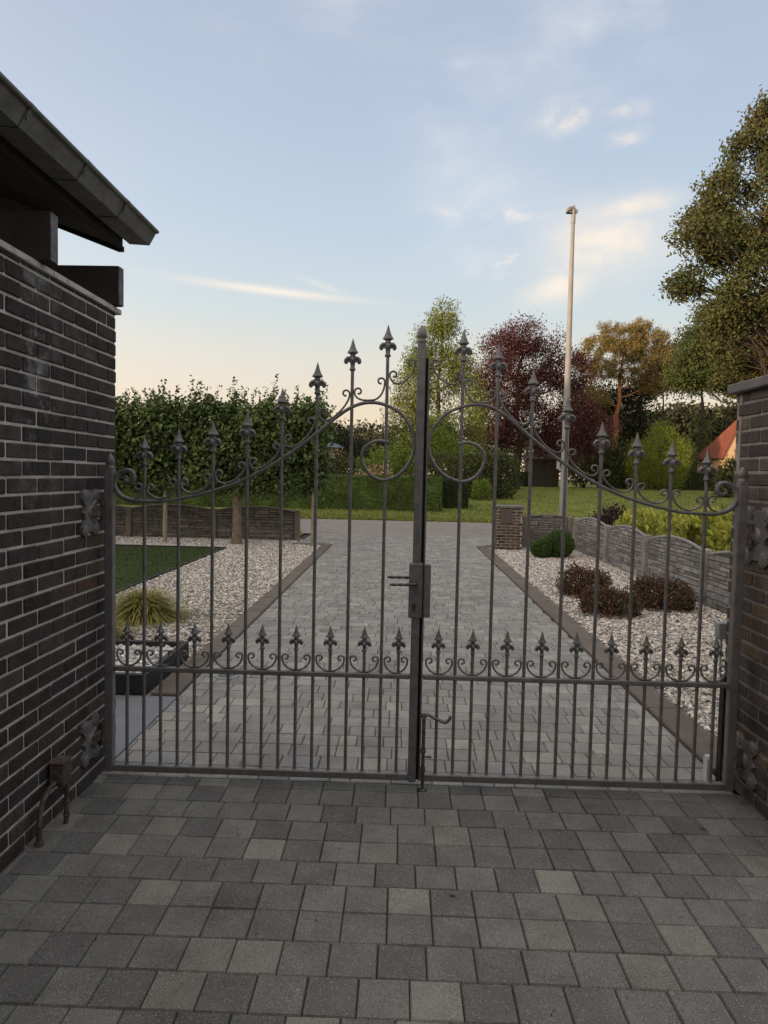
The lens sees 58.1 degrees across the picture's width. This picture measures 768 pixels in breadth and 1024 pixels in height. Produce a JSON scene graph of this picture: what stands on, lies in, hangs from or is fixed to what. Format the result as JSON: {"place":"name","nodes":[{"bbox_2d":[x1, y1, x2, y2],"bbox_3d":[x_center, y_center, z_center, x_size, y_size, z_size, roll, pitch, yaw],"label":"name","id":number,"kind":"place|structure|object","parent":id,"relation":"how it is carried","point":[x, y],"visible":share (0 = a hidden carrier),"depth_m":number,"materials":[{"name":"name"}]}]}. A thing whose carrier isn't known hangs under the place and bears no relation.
{"place":"outdoors","nodes":[
{"label":"outdoors","id":0,"kind":"place"},
{"bbox_2d":[116,537,317,695],"bbox_3d":[-6.588,0.910,11.249,10.100,0.001,12.220,1,3,1],"label":"gravel garden","id":1,"kind":"object","parent":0,"point":[181,665],"visible":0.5,"depth_m":7.98,"materials":[{"name":"grey gravel"}]},
{"bbox_2d":[115,639,188,694],"bbox_3d":[-2.408,1.215,5.554,1.377,0.152,1.025,1,3,1],"label":"planter","id":2,"kind":"object","parent":1,"relation":"on","point":[135,682],"visible":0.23,"depth_m":5.54,"materials":[{"name":"black stone"}]},
{"bbox_2d":[163,447,167,542],"bbox_3d":[-4.957,-0.378,15.656,0.099,2.250,0.100,1,3,1],"label":"stake","id":3,"kind":"object","parent":1,"relation":"on","point":[165,519],"visible":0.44,"depth_m":15.64,"materials":[{"name":"brown wood"}]},
{"bbox_2d":[116,545,219,589],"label":"turf","id":4,"kind":"structure","parent":1,"relation":"on","point":[147,564],"depth_m":12.50,"materials":[{"name":"green plant"}]},
{"bbox_2d":[116,544,226,593],"bbox_3d":[-7.576,0.924,10.378,8.170,0.060,9.090,1,3,1],"label":"lawn edging","id":5,"kind":"object","parent":1,"relation":"on","point":[155,576],"visible":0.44,"depth_m":12.29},
{"bbox_2d":[116,504,300,540],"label":"panel wall","id":6,"kind":"structure","parent":1,"relation":"on","point":[263,522],"depth_m":16.88,"materials":[{"name":"grey concrete"}]},
{"bbox_2d":[115,536,320,656],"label":"gravel","id":7,"kind":"structure","parent":1,"relation":"on","point":[262,548],"depth_m":10.51,"materials":[{"name":"white gravel"}]},
{"bbox_2d":[115,611,153,639],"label":"ornamental grass","id":8,"kind":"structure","parent":7,"relation":"on","point":[119,631],"depth_m":6.73,"materials":[{"name":"green plant"}]},
{"bbox_2d":[115,387,173,498],"bbox_3d":[-6.825,-1.259,15.683,4.349,3.869,1.469,1,3,1],"label":"espaliered lime","id":9,"kind":"object","parent":7,"relation":"on","point":[128,430],"visible":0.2,"depth_m":15.48,"materials":[{"name":"green plant"}]},
{"bbox_2d":[115,586,201,629],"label":"ornamental grass","id":10,"kind":"object","parent":7,"relation":"on","point":[129,606],"depth_m":7.50,"materials":[{"name":"green plant"}]},
{"bbox_2d":[310,451,314,545],"bbox_3d":[-1.597,-0.306,15.642,0.099,2.250,0.100,1,3,1],"label":"stake","id":11,"kind":"object","parent":7,"relation":"on","point":[312,515],"visible":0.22,"depth_m":15.63,"materials":[{"name":"brown wood"}]},
{"bbox_2d":[133,374,338,544],"bbox_3d":[-3.370,-1.212,15.663,4.782,3.929,1.661,1,3,1],"label":"espaliered lime","id":12,"kind":"object","parent":1,"relation":"on","point":[193,423],"visible":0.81,"depth_m":15.43,"materials":[{"name":"green plant"}]},
{"bbox_2d":[0,534,767,1023],"bbox_3d":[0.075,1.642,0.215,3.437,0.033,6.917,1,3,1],"label":"driveway","id":13,"kind":"structure","parent":0,"point":[180,942],"depth_m":2.62,"materials":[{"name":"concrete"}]},
{"bbox_2d":[0,71,158,871],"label":"carport","id":14,"kind":"object","parent":13,"relation":"on","point":[57,380],"visible":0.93,"depth_m":3.11,"materials":[{"name":"brown brick"}]},
{"bbox_2d":[34,755,72,847],"bbox_3d":[-1.487,1.289,3.092,0.074,0.307,0.245,1,3,1],"label":"junction box","id":15,"kind":"object","parent":14,"relation":"attached to","point":[59,771],"visible":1,"depth_m":3.13,"materials":[{"name":"metal"}]},
{"bbox_2d":[104,325,427,781],"bbox_3d":[-0.629,0.215,3.602,1.668,2.373,0.156,1,3,1],"label":"gate leaf","id":16,"kind":"object","parent":14,"relation":"attached to","point":[112,491],"visible":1,"depth_m":3.61,"materials":[{"name":"grey metal"}]},
{"bbox_2d":[417,787,426,791],"bbox_3d":[0.199,1.448,3.607,0.052,0.014,0.051,1,3,1],"label":"bolt socket","id":17,"kind":"object","parent":13,"relation":"on","point":[420,789],"visible":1,"depth_m":3.59,"materials":[{"name":"metal"}]},
{"bbox_2d":[724,375,767,819],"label":"brick pier","id":18,"kind":"structure","parent":13,"relation":"on","point":[751,750],"depth_m":3.52,"materials":[{"name":"grey brick"}]},
{"bbox_2d":[418,329,748,791],"bbox_3d":[1.024,0.276,3.552,1.639,2.386,0.093,1,3,1],"label":"gate leaf","id":19,"kind":"object","parent":18,"relation":"attached to","point":[739,504],"visible":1,"depth_m":3.57,"materials":[{"name":"grey metal"}]},
{"bbox_2d":[0,0,767,479],"label":"sky","id":20,"kind":"structure","parent":0,"point":[311,176],"materials":[{"name":"blue"}]},
{"bbox_2d":[100,533,733,795],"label":"driveway","id":21,"kind":"structure","parent":0,"point":[440,558],"depth_m":5.13,"materials":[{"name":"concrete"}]},
{"bbox_2d":[214,674,238,678],"bbox_3d":[-1.261,1.311,5.541,0.190,0.007,0.190,1,3,1],"label":"drain cover","id":22,"kind":"object","parent":21,"relation":"on","point":[221,676],"visible":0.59,"depth_m":5.51,"materials":[{"name":"grey metal"}]},
{"bbox_2d":[702,754,708,780],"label":"marker block","id":23,"kind":"structure","parent":21,"relation":"on","point":[705,767],"depth_m":3.77,"materials":[{"name":"white plastic"}]},
{"bbox_2d":[715,674,726,781],"bbox_3d":[1.839,1.178,3.733,0.050,0.600,0.055,1,3,1],"label":"gate stop post","id":24,"kind":"object","parent":21,"relation":"on","point":[720,734],"visible":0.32,"depth_m":3.72,"materials":[{"name":"metal"}]},
{"bbox_2d":[116,480,732,524],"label":"lawn","id":25,"kind":"structure","parent":0,"point":[575,504],"depth_m":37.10,"materials":[{"name":"green plant"}]},
{"bbox_2d":[297,450,360,474],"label":"broadleaf shrub","id":26,"kind":"object","parent":25,"relation":"on","point":[341,461],"visible":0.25,"depth_m":40.22,"materials":[{"name":"green plant"}]},
{"bbox_2d":[327,442,344,454],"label":"parasol","id":27,"kind":"object","parent":25,"relation":"on","point":[337,446],"visible":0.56,"depth_m":47.99,"materials":[{"name":"grey fabric"}]},
{"bbox_2d":[355,460,393,474],"bbox_3d":[-0.639,-1.866,38.583,2.416,2.161,1.422,1,3,1],"label":"flowering shrub","id":28,"kind":"object","parent":25,"relation":"on","point":[376,473],"visible":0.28,"depth_m":38.47,"materials":[{"name":"green plant"}]},
{"bbox_2d":[352,415,507,477],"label":"weeping shrub","id":29,"kind":"object","parent":25,"relation":"on","point":[399,455],"visible":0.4,"depth_m":42.01,"materials":[{"name":"green plant"}]},
{"bbox_2d":[441,478,468,508],"bbox_3d":[3.468,-0.903,33.791,1.321,1.494,1.520,1,3,1],"label":"clipped hedge","id":30,"kind":"object","parent":25,"relation":"on","point":[450,494],"visible":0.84,"depth_m":33.19,"materials":[{"name":"green plant"}]},
{"bbox_2d":[427,441,524,498],"bbox_3d":[5.110,-2.386,39.524,5.898,3.502,3.230,1,3,1],"label":"rhododendron","id":31,"kind":"object","parent":25,"relation":"on","point":[504,462],"visible":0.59,"depth_m":39.00,"materials":[{"name":"green plant"}]},
{"bbox_2d":[469,477,492,500],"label":"shrub","id":32,"kind":"object","parent":25,"relation":"on","point":[480,485],"visible":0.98,"depth_m":37.82,"materials":[{"name":"green plant"}]},
{"bbox_2d":[507,471,527,486],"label":"garden hedge","id":33,"kind":"object","parent":25,"relation":"on","point":[524,480],"visible":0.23,"depth_m":61.30,"materials":[{"name":"green plant"}]},
{"bbox_2d":[463,310,624,487],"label":"copper beech","id":34,"kind":"object","parent":25,"relation":"on","point":[514,347],"visible":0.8,"depth_m":52.14,"materials":[{"name":"red plant"}]},
{"bbox_2d":[558,432,630,488],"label":"broadleaf shrub","id":35,"kind":"object","parent":25,"relation":"on","point":[586,469],"visible":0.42,"depth_m":59.45,"materials":[{"name":"green plant"}]},
{"bbox_2d":[553,378,682,469],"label":"evergreen tree","id":36,"kind":"object","parent":25,"relation":"on","point":[634,405],"visible":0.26,"depth_m":64.65,"materials":[{"name":"green plant"}]},
{"bbox_2d":[603,437,645,488],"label":"broadleaf shrub","id":37,"kind":"object","parent":25,"relation":"on","point":[621,459],"visible":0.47,"depth_m":58.86,"materials":[{"name":"green plant"}]},
{"bbox_2d":[571,316,681,466],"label":"pine","id":38,"kind":"object","parent":25,"relation":"on","point":[636,345],"visible":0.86,"depth_m":61.69,"materials":[{"name":"orange plant"}]},
{"bbox_2d":[621,418,697,490],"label":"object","id":39,"kind":"object","parent":25,"relation":"on","point":[648,461],"visible":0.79,"depth_m":57.26,"materials":[{"name":"green plant"}]},
{"bbox_2d":[621,471,713,490],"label":"garden hedge","id":40,"kind":"object","parent":25,"relation":"on","point":[697,481],"visible":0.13,"depth_m":61.11,"materials":[{"name":"green plant"}]},
{"bbox_2d":[632,337,703,458],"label":"slender tree","id":41,"kind":"object","parent":25,"relation":"on","point":[677,390],"visible":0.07,"depth_m":68.22,"materials":[{"name":"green plant"}]},
{"bbox_2d":[680,440,700,471],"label":"broadleaf shrub","id":42,"kind":"object","parent":25,"relation":"on","point":[694,463],"visible":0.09,"depth_m":62.19,"materials":[{"name":"green plant"}]},
{"bbox_2d":[696,420,736,486],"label":"house","id":43,"kind":"structure","parent":25,"relation":"on","point":[721,447],"depth_m":60.26,"materials":[{"name":"tile"}]},
{"bbox_2d":[709,450,734,498],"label":"broadleaf shrub","id":44,"kind":"object","parent":25,"relation":"on","point":[725,473],"visible":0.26,"depth_m":44.71,"materials":[{"name":"green plant"}]},
{"bbox_2d":[300,518,573,536],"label":"road","id":45,"kind":"structure","parent":0,"point":[467,529],"depth_m":21.79,"materials":[{"name":"grey asphalt"}]},
{"bbox_2d":[300,480,726,613],"bbox_3d":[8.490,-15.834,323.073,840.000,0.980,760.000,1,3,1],"label":"ground","id":46,"kind":"structure","parent":0,"point":[302,536],"depth_m":17.99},
{"bbox_2d":[115,695,175,758],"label":"stone slab","id":47,"kind":"structure","parent":46,"relation":"on","point":[135,714],"depth_m":4.63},
{"bbox_2d":[151,543,330,696],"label":"kerb","id":48,"kind":"structure","parent":46,"relation":"on","point":[261,606],"depth_m":7.29,"materials":[{"name":"grey concrete"}]},
{"bbox_2d":[116,474,442,511],"bbox_3d":[-10.213,-1.146,32.462,25.934,1.764,1.423,1,3,1],"label":"clipped hedge","id":49,"kind":"object","parent":46,"relation":"on","point":[367,493],"visible":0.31,"depth_m":31.78,"materials":[{"name":"green plant"}]},
{"bbox_2d":[284,417,373,472],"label":"round tree","id":50,"kind":"object","parent":46,"relation":"on","point":[342,439],"visible":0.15,"depth_m":53.12,"materials":[{"name":"green plant"}]},
{"bbox_2d":[123,395,737,484],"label":"distant wood","id":51,"kind":"object","parent":46,"relation":"on","point":[724,418],"visible":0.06,"depth_m":83.04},
{"bbox_2d":[379,294,494,475],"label":"weeping tree","id":52,"kind":"object","parent":46,"relation":"on","point":[442,327],"visible":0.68,"depth_m":44.67,"materials":[{"name":"green plant"}]},
{"bbox_2d":[522,453,560,486],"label":"garden shed","id":53,"kind":"structure","parent":46,"relation":"on","point":[543,475],"depth_m":61.14,"materials":[{"name":"wood"}]},
{"bbox_2d":[556,204,577,515],"bbox_3d":[5.903,-4.593,22.413,0.408,10.510,0.260,1,3,1],"label":"flagpole","id":54,"kind":"object","parent":46,"relation":"on","point":[572,210],"visible":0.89,"depth_m":22.30,"materials":[{"name":"metal"}]},
{"bbox_2d":[477,545,716,775],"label":"kerb","id":55,"kind":"structure","parent":46,"relation":"on","point":[571,628],"depth_m":5.78,"materials":[{"name":"grey concrete"}]},
{"bbox_2d":[585,503,655,534],"bbox_3d":[5.300,0.367,15.174,1.776,1.160,1.215,1,3,1],"label":"purple shrub","id":56,"kind":"object","parent":46,"relation":"on","point":[609,514],"visible":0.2,"depth_m":15.04,"materials":[{"name":"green plant"}]},
{"bbox_2d":[611,506,674,536],"bbox_3d":[5.144,0.439,13.602,1.497,1.182,1.529,0,3,-19],"label":"laurel","id":57,"kind":"object","parent":46,"relation":"on","point":[651,525],"visible":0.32,"depth_m":13.26,"materials":[{"name":"green plant"}]},
{"bbox_2d":[657,504,731,551],"bbox_3d":[5.427,0.528,11.025,2.134,1.361,2.020,1,3,1],"label":"laurel","id":58,"kind":"object","parent":46,"relation":"on","point":[718,532],"visible":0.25,"depth_m":10.91,"materials":[{"name":"green plant"}]},
{"bbox_2d":[678,385,724,471],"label":"slender tree","id":59,"kind":"object","parent":46,"relation":"on","point":[701,432],"visible":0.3,"depth_m":71.20,"materials":[{"name":"green plant"}]},
{"bbox_2d":[653,84,767,387],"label":"oak","id":60,"kind":"object","parent":46,"relation":"on","point":[716,232],"visible":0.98,"depth_m":34.07,"materials":[{"name":"green plant"}]},
{"bbox_2d":[656,290,767,408],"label":"linden","id":61,"kind":"object","parent":46,"relation":"on","point":[687,369],"visible":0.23,"depth_m":47.04,"materials":[{"name":"green plant"}]},
{"bbox_2d":[490,548,726,739],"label":"gravel","id":62,"kind":"structure","parent":0,"point":[547,569],"depth_m":7.64,"materials":[{"name":"white gravel"}]},
{"bbox_2d":[492,504,525,549],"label":"letterbox pillar","id":63,"kind":"structure","parent":62,"relation":"on","point":[508,527],"depth_m":15.72,"materials":[{"name":"brown brick"}]},
{"bbox_2d":[530,538,551,557],"bbox_3d":[3.261,0.747,14.300,0.472,0.434,0.493,1,3,1],"label":"boxwood ball","id":64,"kind":"object","parent":62,"relation":"on","point":[541,547],"visible":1,"depth_m":14.18,"materials":[{"name":"green plant"}]},
{"bbox_2d":[522,514,572,547],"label":"panel wall","id":65,"kind":"structure","parent":62,"relation":"on","point":[543,525],"depth_m":16.24,"materials":[{"name":"grey concrete"}]},
{"bbox_2d":[545,529,575,557],"bbox_3d":[3.670,0.671,14.485,0.685,0.611,0.655,1,3,1],"label":"boxwood ball","id":66,"kind":"object","parent":62,"relation":"on","point":[553,537],"visible":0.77,"depth_m":14.30,"materials":[{"name":"green plant"}]},
{"bbox_2d":[550,562,618,598],"bbox_3d":[2.831,0.961,9.693,0.840,0.539,0.858,-1,4,-41],"label":"azalea","id":67,"kind":"object","parent":62,"relation":"on","point":[585,578],"visible":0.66,"depth_m":9.62,"materials":[{"name":"red plant"}]},
{"bbox_2d":[571,583,643,618],"bbox_3d":[2.741,1.090,8.427,0.851,0.451,0.801,1,3,1],"label":"azalea","id":68,"kind":"object","parent":62,"relation":"on","point":[611,603],"visible":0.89,"depth_m":8.32,"materials":[{"name":"red plant"}]},
{"bbox_2d":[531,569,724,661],"bbox_3d":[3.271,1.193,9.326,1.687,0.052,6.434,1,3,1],"label":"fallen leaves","id":69,"kind":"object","parent":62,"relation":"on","point":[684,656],"visible":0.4,"depth_m":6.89,"materials":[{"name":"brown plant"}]},
{"bbox_2d":[573,517,730,612],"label":"panel wall","id":70,"kind":"structure","parent":62,"relation":"on","point":[650,554],"depth_m":10.91,"materials":[{"name":"grey concrete"}]},
{"bbox_2d":[626,566,698,613],"bbox_3d":[3.591,1.001,8.885,0.908,0.585,0.882,1,3,1],"label":"azalea","id":71,"kind":"object","parent":62,"relation":"on","point":[677,593],"visible":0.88,"depth_m":8.76,"materials":[{"name":"red plant"}]},
{"bbox_2d":[714,621,726,677],"bbox_3d":[1.887,0.784,3.859,0.067,0.340,0.071,1,3,1],"label":"garden light","id":72,"kind":"object","parent":62,"relation":"on","point":[720,632],"visible":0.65,"depth_m":3.84,"materials":[{"name":"grey plastic"}]},
{"bbox_2d":[582,516,731,544],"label":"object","id":73,"kind":"structure","parent":0,"point":[652,536],"depth_m":16.17,"materials":[{"name":"plant"}]}
]}

